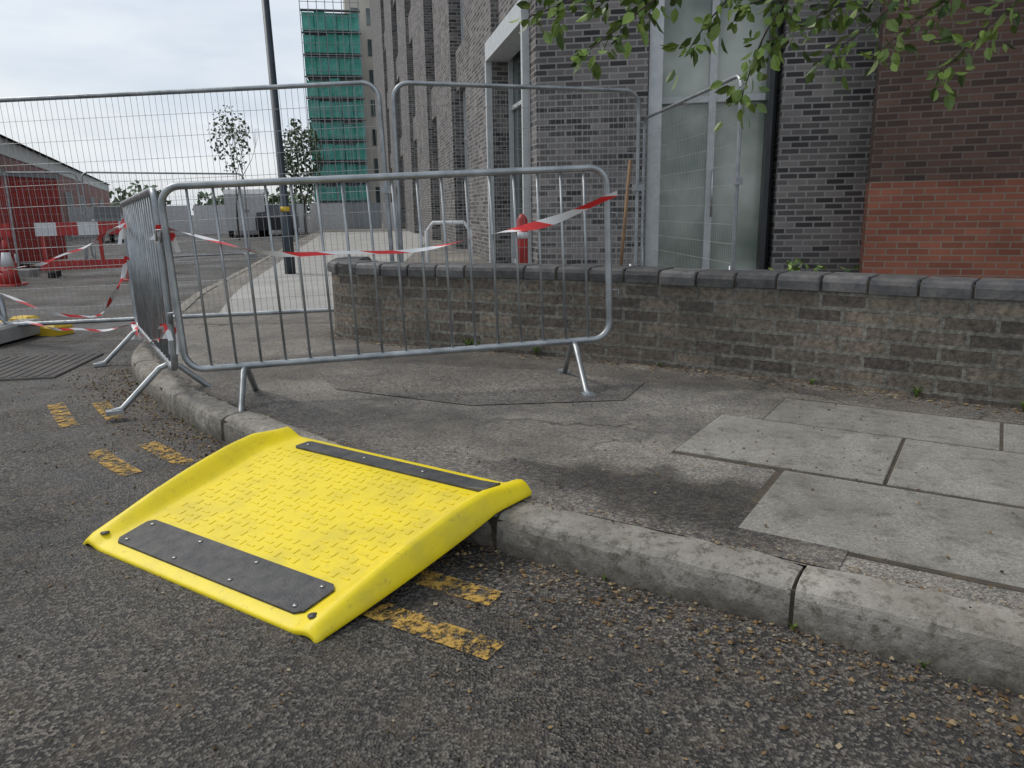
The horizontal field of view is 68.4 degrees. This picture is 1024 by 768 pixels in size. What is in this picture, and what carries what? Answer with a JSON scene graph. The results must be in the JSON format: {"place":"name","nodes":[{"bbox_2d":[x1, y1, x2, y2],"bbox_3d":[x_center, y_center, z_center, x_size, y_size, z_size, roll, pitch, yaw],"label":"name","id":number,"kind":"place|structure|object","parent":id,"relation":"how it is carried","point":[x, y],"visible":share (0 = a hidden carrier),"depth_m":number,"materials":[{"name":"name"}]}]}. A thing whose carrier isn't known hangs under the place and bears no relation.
{"place":"outdoors","nodes":[
{"label":"outdoors","id":0,"kind":"place"},
{"bbox_2d":[0,0,343,214],"label":"sky","id":1,"kind":"structure","parent":0,"point":[48,47],"materials":[{"name":"white"}]},
{"bbox_2d":[191,215,310,223],"bbox_3d":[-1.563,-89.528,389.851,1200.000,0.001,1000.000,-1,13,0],"label":"ground","id":2,"kind":"structure","parent":0,"point":[309,219],"depth_m":133.52,"materials":[{"name":"grey"}]},
{"bbox_2d":[109,180,316,215],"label":"distant trees","id":3,"kind":"object","parent":2,"relation":"on","point":[310,200],"visible":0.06,"depth_m":103.43,"materials":[{"name":"green plant"}]},
{"bbox_2d":[343,0,379,202],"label":"cream tower","id":4,"kind":"structure","parent":2,"relation":"on","point":[366,41],"depth_m":82.80,"materials":[{"name":"beige concrete"}]},
{"bbox_2d":[351,8,379,201],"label":"windows","id":5,"kind":"structure","parent":4,"relation":"in","point":[367,9],"depth_m":83.15,"materials":[{"name":"grey glass"}]},
{"bbox_2d":[219,231,424,312],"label":"footway","id":6,"kind":"structure","parent":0,"point":[358,242],"depth_m":11.28,"materials":[{"name":"grey concrete"}]},
{"bbox_2d":[261,0,295,273],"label":"lamp post","id":7,"kind":"object","parent":6,"relation":"on","point":[287,246],"visible":0.95,"depth_m":11.26,"materials":[{"name":"metal"}]},
{"bbox_2d":[299,0,370,221],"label":"scaffolded building","id":8,"kind":"structure","parent":0,"point":[331,42],"depth_m":75.79,"materials":[{"name":"fabric"}]},
{"bbox_2d":[0,221,1023,767],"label":"road","id":9,"kind":"structure","parent":0,"point":[70,673],"depth_m":1.78,"materials":[{"name":"grey asphalt"}]},
{"bbox_2d":[0,223,17,271],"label":"traffic barrier","id":10,"kind":"object","parent":9,"relation":"on","point":[3,231],"visible":0.49,"depth_m":12.99,"materials":[{"name":"white paint"}]},
{"bbox_2d":[0,241,28,286],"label":"traffic cone","id":11,"kind":"object","parent":9,"relation":"on","point":[11,273],"visible":0.96,"depth_m":11.78,"materials":[{"name":"red paint"}]},
{"bbox_2d":[0,166,39,276],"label":"fence panel","id":12,"kind":"object","parent":9,"relation":"on","point":[27,272],"visible":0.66,"depth_m":13.66,"materials":[{"name":"metal"}]},
{"bbox_2d":[0,172,67,263],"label":"site cabin","id":13,"kind":"object","parent":9,"relation":"on","point":[30,209],"visible":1,"depth_m":16.22,"materials":[{"name":"red metal"}]},
{"bbox_2d":[0,315,73,335],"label":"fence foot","id":14,"kind":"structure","parent":9,"relation":"on","point":[46,331],"depth_m":6.84,"materials":[{"name":"yellow plastic"}]},
{"bbox_2d":[9,172,89,262],"bbox_3d":[-10.861,-3.370,15.599,3.664,1.969,0.680,-5,14,-16],"label":"fence panel","id":15,"kind":"object","parent":9,"relation":"on","point":[80,213],"visible":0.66,"depth_m":15.90,"materials":[{"name":"metal"}]},
{"bbox_2d":[0,353,103,380],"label":"rubber road mat","id":16,"kind":"object","parent":9,"relation":"on","point":[33,367],"visible":1,"depth_m":5.39,"materials":[{"name":"grey rubber"}]},
{"bbox_2d":[0,134,110,221],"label":"warehouse","id":17,"kind":"structure","parent":9,"relation":"on","point":[32,159],"depth_m":46.99,"materials":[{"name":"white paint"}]},
{"bbox_2d":[34,221,123,277],"bbox_3d":[-7.444,-2.458,13.669,2.000,0.950,0.600,-6,14,-20],"label":"traffic barrier","id":18,"kind":"object","parent":9,"relation":"on","point":[74,229],"visible":0.59,"depth_m":13.50,"materials":[{"name":"white paint"}]},
{"bbox_2d":[91,206,120,241],"bbox_3d":[-16.614,-6.862,32.193,1.720,1.450,4.250,-5,14,-18],"label":"parked car","id":19,"kind":"object","parent":9,"relation":"on","point":[108,215],"visible":0.14,"depth_m":30.73,"materials":[{"name":"paint"}]},
{"bbox_2d":[93,187,211,415],"bbox_3d":[-2.268,-0.578,4.674,0.660,1.186,2.292,-9,15,-29],"label":"pedestrian barrier","id":20,"kind":"object","parent":9,"relation":"on","point":[148,279],"visible":0.89,"depth_m":4.28,"materials":[{"name":"metal"}]},
{"bbox_2d":[0,256,129,317],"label":"barrier tape","id":21,"kind":"object","parent":20,"relation":"attached to","point":[123,274],"visible":0.99,"depth_m":6.21,"materials":[{"name":"red plastic"}]},
{"bbox_2d":[5,219,179,270],"bbox_3d":[-2.803,-0.908,5.141,0.521,0.420,3.796,-13,18,-41],"label":"barrier tape","id":22,"kind":"object","parent":20,"relation":"attached to","point":[122,230],"visible":0.68,"depth_m":5.40,"materials":[{"name":"plastic"}]},
{"bbox_2d":[20,320,178,353],"bbox_3d":[-2.777,-0.430,5.252,0.530,0.391,3.685,-13,18,-42],"label":"barrier tape","id":23,"kind":"object","parent":20,"relation":"attached to","point":[166,334],"visible":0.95,"depth_m":5.54,"materials":[{"name":"plastic"}]},
{"bbox_2d":[81,171,256,259],"bbox_3d":[-7.667,-3.743,16.963,3.449,1.969,0.680,-9,15,-32],"label":"fence panel","id":24,"kind":"object","parent":9,"relation":"on","point":[252,255],"visible":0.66,"depth_m":17.09,"materials":[{"name":"metal"}]},
{"bbox_2d":[0,80,394,343],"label":"fence panel","id":25,"kind":"object","parent":9,"relation":"on","point":[11,330],"visible":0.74,"depth_m":6.29,"materials":[{"name":"metal"}]},
{"bbox_2d":[60,202,397,237],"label":"site hoarding","id":26,"kind":"object","parent":9,"relation":"on","point":[355,219],"visible":0.26,"depth_m":40.55,"materials":[{"name":"grey wood"}]},
{"bbox_2d":[207,105,260,239],"bbox_3d":[-10.941,-8.328,29.893,1.822,5.161,1.722,-1,13,0],"label":"young tree","id":27,"kind":"object","parent":9,"relation":"on","point":[231,125],"visible":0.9,"depth_m":29.62,"materials":[{"name":"green plant"}]},
{"bbox_2d":[223,189,265,236],"bbox_3d":[-12.752,-8.163,36.062,1.720,2.100,4.850,-5,14,-18],"label":"parked van","id":28,"kind":"object","parent":9,"relation":"on","point":[252,203],"visible":0.52,"depth_m":33.80,"materials":[{"name":"white paint"}]},
{"bbox_2d":[48,401,503,659],"bbox_3d":[-1.318,0.378,3.093,3.653,0.001,0.408,12,18,44],"label":"yellow road marking","id":29,"kind":"object","parent":9,"relation":"on","point":[420,629],"visible":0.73,"depth_m":2.09,"materials":[{"name":"paint"}]},
{"bbox_2d":[255,204,298,236],"bbox_3d":[-11.031,-7.752,35.602,1.720,1.450,4.250,-4,13,-13],"label":"parked car","id":30,"kind":"object","parent":9,"relation":"on","point":[260,220],"visible":0.59,"depth_m":33.88,"materials":[{"name":"paint"}]},
{"bbox_2d":[282,118,330,233],"bbox_3d":[-10.440,-10.334,37.592,2.571,5.561,2.346,-1,13,0],"label":"young tree","id":31,"kind":"object","parent":9,"relation":"on","point":[288,156],"visible":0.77,"depth_m":37.26,"materials":[{"name":"green plant"}]},
{"bbox_2d":[83,427,531,642],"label":"kerb ramp","id":32,"kind":"structure","parent":9,"relation":"on","point":[289,529],"depth_m":2.39,"materials":[{"name":"yellow plastic"}]},
{"bbox_2d":[134,363,806,625],"bbox_3d":[-4.480,-2.936,17.404,5.604,0.128,43.771,-6,14,-20],"label":"kerb bedding","id":33,"kind":"object","parent":9,"relation":"on","point":[493,521],"visible":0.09,"depth_m":2.20,"materials":[{"name":"grey concrete"}]},
{"bbox_2d":[0,330,1023,767],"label":"leaf litter and grit","id":34,"kind":"object","parent":9,"relation":"on","point":[852,680],"visible":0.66,"depth_m":1.99,"materials":[{"name":"brown plant"}]},
{"bbox_2d":[131,231,1023,695],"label":"kerb","id":35,"kind":"structure","parent":9,"relation":"on","point":[957,637],"depth_m":1.98,"materials":[{"name":"concrete"}]},
{"bbox_2d":[134,258,1023,680],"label":"weeds","id":36,"kind":"object","parent":9,"relation":"on","point":[790,268],"visible":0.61,"depth_m":4.21,"materials":[{"name":"green plant"}]},
{"bbox_2d":[369,0,881,272],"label":"grey brick building","id":37,"kind":"structure","parent":9,"relation":"on","point":[804,157],"depth_m":9.88,"materials":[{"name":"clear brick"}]},
{"bbox_2d":[460,0,782,269],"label":"windows","id":38,"kind":"structure","parent":37,"relation":"in","point":[505,44],"depth_m":9.95,"materials":[{"name":"grey glass"}]},
{"bbox_2d":[858,0,1023,278],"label":"brown brick building","id":39,"kind":"structure","parent":9,"relation":"on","point":[944,194],"depth_m":8.38,"materials":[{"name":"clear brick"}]},
{"bbox_2d":[152,223,1023,611],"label":"pavement","id":40,"kind":"structure","parent":0,"point":[666,401],"depth_m":3.59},
{"bbox_2d":[155,164,618,412],"bbox_3d":[-0.567,-0.483,3.845,2.305,1.209,0.660,-3,13,-8],"label":"pedestrian barrier","id":41,"kind":"object","parent":40,"relation":"on","point":[245,368],"visible":0.92,"depth_m":3.80,"materials":[{"name":"metal"}]},
{"bbox_2d":[169,191,617,256],"bbox_3d":[-0.560,-0.794,3.741,2.240,0.292,0.088,-3,13,-7],"label":"barrier tape","id":42,"kind":"object","parent":41,"relation":"attached to","point":[547,222],"visible":0.99,"depth_m":3.80,"materials":[{"name":"plastic"}]},
{"bbox_2d":[425,220,472,262],"bbox_3d":[-0.763,-1.578,9.178,0.578,0.803,0.048,-1,13,0],"label":"cycle stand","id":43,"kind":"object","parent":40,"relation":"on","point":[432,223],"visible":0.56,"depth_m":9.10,"materials":[{"name":"white paint"}]},
{"bbox_2d":[391,80,644,266],"bbox_3d":[0.107,-1.618,6.708,2.362,1.969,0.680,-5,14,-18],"label":"fence panel","id":44,"kind":"object","parent":40,"relation":"on","point":[637,187],"visible":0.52,"depth_m":6.57,"materials":[{"name":"metal"}]},
{"bbox_2d":[193,363,848,570],"bbox_3d":[0.028,0.124,3.564,1.743,0.001,3.489,-14,18,-43],"label":"pavement repair strip","id":45,"kind":"object","parent":40,"relation":"on","point":[684,510],"visible":0.87,"depth_m":2.99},
{"bbox_2d":[517,214,527,262],"bbox_3d":[0.100,-1.133,7.027,0.106,0.880,0.106,-1,13,0],"label":"red bollard","id":46,"kind":"object","parent":40,"relation":"on","point":[522,219],"visible":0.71,"depth_m":6.94,"materials":[{"name":"paint"}]},
{"bbox_2d":[331,272,1023,409],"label":"brickwork","id":47,"kind":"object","parent":40,"relation":"on","point":[970,351],"visible":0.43,"depth_m":4.17,"materials":[{"name":"brick"}]},
{"bbox_2d":[327,256,1023,300],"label":"coping","id":48,"kind":"object","parent":47,"relation":"on","point":[1009,289],"visible":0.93,"depth_m":4.14,"materials":[{"name":"brick"}]},
{"bbox_2d":[640,74,743,269],"bbox_3d":[1.815,-2.000,8.115,0.680,2.019,3.331,-2,13,-5],"label":"fence panel","id":49,"kind":"object","parent":40,"relation":"on","point":[737,180],"visible":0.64,"depth_m":7.71,"materials":[{"name":"metal"}]},
{"bbox_2d":[671,398,1023,591],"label":"paving slabs","id":50,"kind":"structure","parent":40,"relation":"on","point":[828,511],"depth_m":2.56,"materials":[{"name":"grey concrete"}]},
{"bbox_2d":[509,0,1023,132],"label":"overhanging tree","id":51,"kind":"object","parent":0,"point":[757,62],"visible":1,"depth_m":4.93,"materials":[{"name":"green plant"}]},
{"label":"planter soil","id":52,"kind":"structure","parent":0,"visible":0},
{"bbox_2d":[619,159,631,265],"bbox_3d":[0.820,-1.133,5.515,0.116,0.982,0.024,-9,15,-31],"label":"wooden stake","id":53,"kind":"object","parent":52,"relation":"on","point":[625,211],"visible":0.65,"depth_m":5.49,"materials":[{"name":"brown wood"}]}
]}

